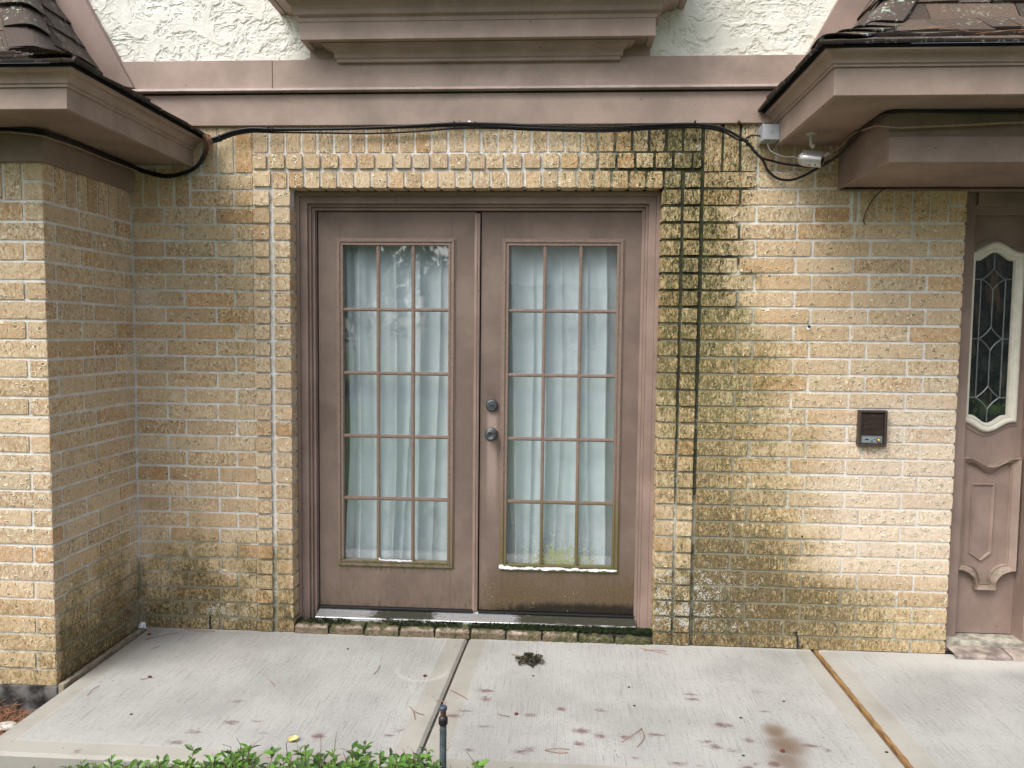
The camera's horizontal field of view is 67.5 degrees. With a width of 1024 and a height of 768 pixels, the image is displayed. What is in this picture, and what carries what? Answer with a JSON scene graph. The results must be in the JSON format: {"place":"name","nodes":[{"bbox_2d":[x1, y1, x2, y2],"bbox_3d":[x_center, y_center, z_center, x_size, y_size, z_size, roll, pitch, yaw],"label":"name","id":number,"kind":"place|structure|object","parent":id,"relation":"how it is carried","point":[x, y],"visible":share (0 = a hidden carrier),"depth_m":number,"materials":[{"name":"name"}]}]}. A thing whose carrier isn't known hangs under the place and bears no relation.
{"place":"outdoors","nodes":[
{"label":"outdoors","id":0,"kind":"place"},
{"bbox_2d":[0,617,1009,735],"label":"ground","id":1,"kind":"structure","parent":0,"point":[946,652],"depth_m":4.03,"materials":[{"name":"soil"}]},
{"bbox_2d":[0,721,16,730],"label":"stone","id":2,"kind":"object","parent":1,"relation":"on","point":[5,724],"visible":0.79,"depth_m":3.08,"materials":[{"name":"white stone"}]},
{"bbox_2d":[0,702,36,734],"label":"pine straw","id":3,"kind":"object","parent":1,"relation":"on","point":[7,712],"visible":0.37,"depth_m":3.18,"materials":[{"name":"brown plant"}]},
{"bbox_2d":[57,629,147,694],"bbox_3d":[-1.895,1.326,3.581,0.048,0.108,0.660,1,4,3],"label":"dirt gap","id":4,"kind":"object","parent":1,"relation":"on","point":[96,666],"visible":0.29,"depth_m":3.48,"materials":[{"name":"brown soil"}]},
{"bbox_2d":[0,627,466,767],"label":"concrete walk","id":5,"kind":"structure","parent":1,"relation":"on","point":[211,691],"depth_m":3.14,"materials":[{"name":"grey concrete"}]},
{"bbox_2d":[287,735,298,740],"bbox_3d":[-0.810,1.312,2.832,0.034,0.016,0.034,-3,5,-41],"label":"yellow leaf","id":6,"kind":"object","parent":5,"relation":"on","point":[294,737],"visible":0.96,"depth_m":2.84,"materials":[{"name":"yellow plant"}]},
{"bbox_2d":[417,641,468,761],"bbox_3d":[-0.281,1.314,3.228,0.018,0.001,1.172,1,4,6],"label":"joint filler","id":7,"kind":"object","parent":5,"relation":"on","point":[432,726],"visible":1,"depth_m":3.21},
{"bbox_2d":[22,732,512,767],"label":"ground cover","id":8,"kind":"object","parent":1,"relation":"on","point":[232,760],"visible":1,"depth_m":2.46,"materials":[{"name":"green plant"}]},
{"bbox_2d":[438,704,447,767],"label":"sprinkler riser","id":9,"kind":"object","parent":1,"relation":"on","point":[443,720],"visible":1,"depth_m":2.36,"materials":[{"name":"grey plastic"}]},
{"bbox_2d":[0,0,1023,714],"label":"brick house","id":10,"kind":"structure","parent":1,"relation":"on","point":[174,420],"depth_m":3.66,"materials":[{"name":"beige brick"}]},
{"bbox_2d":[0,131,142,173],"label":"brown cable","id":11,"kind":"object","parent":10,"relation":"attached to","point":[71,146],"visible":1,"depth_m":3.22,"materials":[{"name":"brown plastic"}]},
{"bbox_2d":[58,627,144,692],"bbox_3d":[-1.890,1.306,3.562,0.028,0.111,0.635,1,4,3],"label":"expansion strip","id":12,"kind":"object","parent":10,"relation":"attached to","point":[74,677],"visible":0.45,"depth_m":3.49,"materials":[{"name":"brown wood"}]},
{"bbox_2d":[0,127,759,177],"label":"black cable","id":13,"kind":"object","parent":10,"relation":"attached to","point":[199,165],"visible":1,"depth_m":3.61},
{"bbox_2d":[345,246,448,560],"bbox_3d":[-0.553,0.126,3.983,0.668,2.000,0.059,1,4,3],"label":"curtain","id":14,"kind":"object","parent":10,"relation":"hanging from","point":[431,339],"visible":0.6,"depth_m":3.99,"materials":[{"name":"white fabric"}]},
{"bbox_2d":[294,191,660,644],"bbox_3d":[-0.188,0.157,3.826,1.801,2.205,0.220,1,4,3],"label":"french door","id":15,"kind":"structure","parent":10,"relation":"in","point":[395,597],"depth_m":3.87,"materials":[{"name":"brown paint"}]},
{"bbox_2d":[0,110,1023,181],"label":"black cable","id":16,"kind":"object","parent":10,"relation":"attached to","point":[763,161],"visible":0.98,"depth_m":3.55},
{"bbox_2d":[0,108,1023,175],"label":"black cable","id":17,"kind":"object","parent":10,"relation":"attached to","point":[491,123],"visible":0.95,"depth_m":3.57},
{"bbox_2d":[506,246,616,564],"bbox_3d":[0.247,0.137,3.935,0.711,2.000,0.063,1,4,3],"label":"curtain","id":18,"kind":"object","parent":10,"relation":"hanging from","point":[599,279],"visible":0.56,"depth_m":3.94,"materials":[{"name":"white fabric"}]},
{"bbox_2d":[757,123,779,144],"bbox_3d":[1.178,-1.145,3.512,0.076,0.075,0.096,1,4,3],"label":"junction box","id":19,"kind":"object","parent":10,"relation":"attached to","point":[770,133],"visible":0.99,"depth_m":3.47,"materials":[{"name":"white plastic"}]},
{"bbox_2d":[767,140,797,158],"bbox_3d":[1.213,-1.052,3.432,0.010,0.109,0.157,-2,5,-39],"label":"camera lead","id":20,"kind":"object","parent":19,"relation":"hanging from","point":[778,154],"visible":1,"depth_m":3.45,"materials":[{"name":"grey plastic"}]},
{"bbox_2d":[798,132,828,167],"bbox_3d":[1.316,-1.018,3.342,0.130,0.153,0.069,3,4,32],"label":"security camera","id":21,"kind":"object","parent":10,"relation":"attached to","point":[808,158],"visible":1,"depth_m":3.33,"materials":[{"name":"silver metal"}]},
{"bbox_2d":[856,410,887,446],"bbox_3d":[1.697,0.209,3.614,0.130,0.170,0.036,1,4,3],"label":"intercom","id":22,"kind":"object","parent":10,"relation":"attached to","point":[871,426],"visible":1,"depth_m":3.60,"materials":[{"name":"black plastic"}]},
{"bbox_2d":[827,121,1023,155],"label":"tan cable","id":23,"kind":"object","parent":10,"relation":"attached to","point":[927,126],"visible":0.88,"depth_m":2.98,"materials":[{"name":"brown plastic"}]},
{"bbox_2d":[863,187,1023,224],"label":"thin wire","id":24,"kind":"object","parent":10,"relation":"attached to","point":[939,188],"visible":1,"depth_m":3.51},
{"bbox_2d":[927,26,968,31],"bbox_3d":[1.579,-1.284,2.774,0.137,0.048,0.003,4,5,39],"label":"pine needle","id":25,"kind":"object","parent":10,"relation":"on","point":[949,27],"visible":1,"depth_m":2.77,"materials":[{"name":"brown plant"}]},
{"bbox_2d":[423,639,904,767],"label":"concrete walk","id":26,"kind":"structure","parent":1,"relation":"on","point":[578,700],"depth_m":3.09,"materials":[{"name":"grey concrete"}]},
{"bbox_2d":[515,652,544,667],"bbox_3d":[0.082,1.265,3.537,0.142,0.042,0.150,1,4,3],"label":"moss clump","id":27,"kind":"object","parent":26,"relation":"on","point":[531,661],"visible":1,"depth_m":3.52,"materials":[{"name":"green plant"}]},
{"bbox_2d":[818,650,1023,767],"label":"concrete walk","id":28,"kind":"structure","parent":1,"relation":"on","point":[924,710],"depth_m":3.18,"materials":[{"name":"grey concrete"}]},
{"bbox_2d":[814,650,913,767],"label":"expansion strip","id":29,"kind":"object","parent":28,"relation":"attached to","point":[900,756],"visible":0.41,"depth_m":3.08,"materials":[{"name":"brown wood"}]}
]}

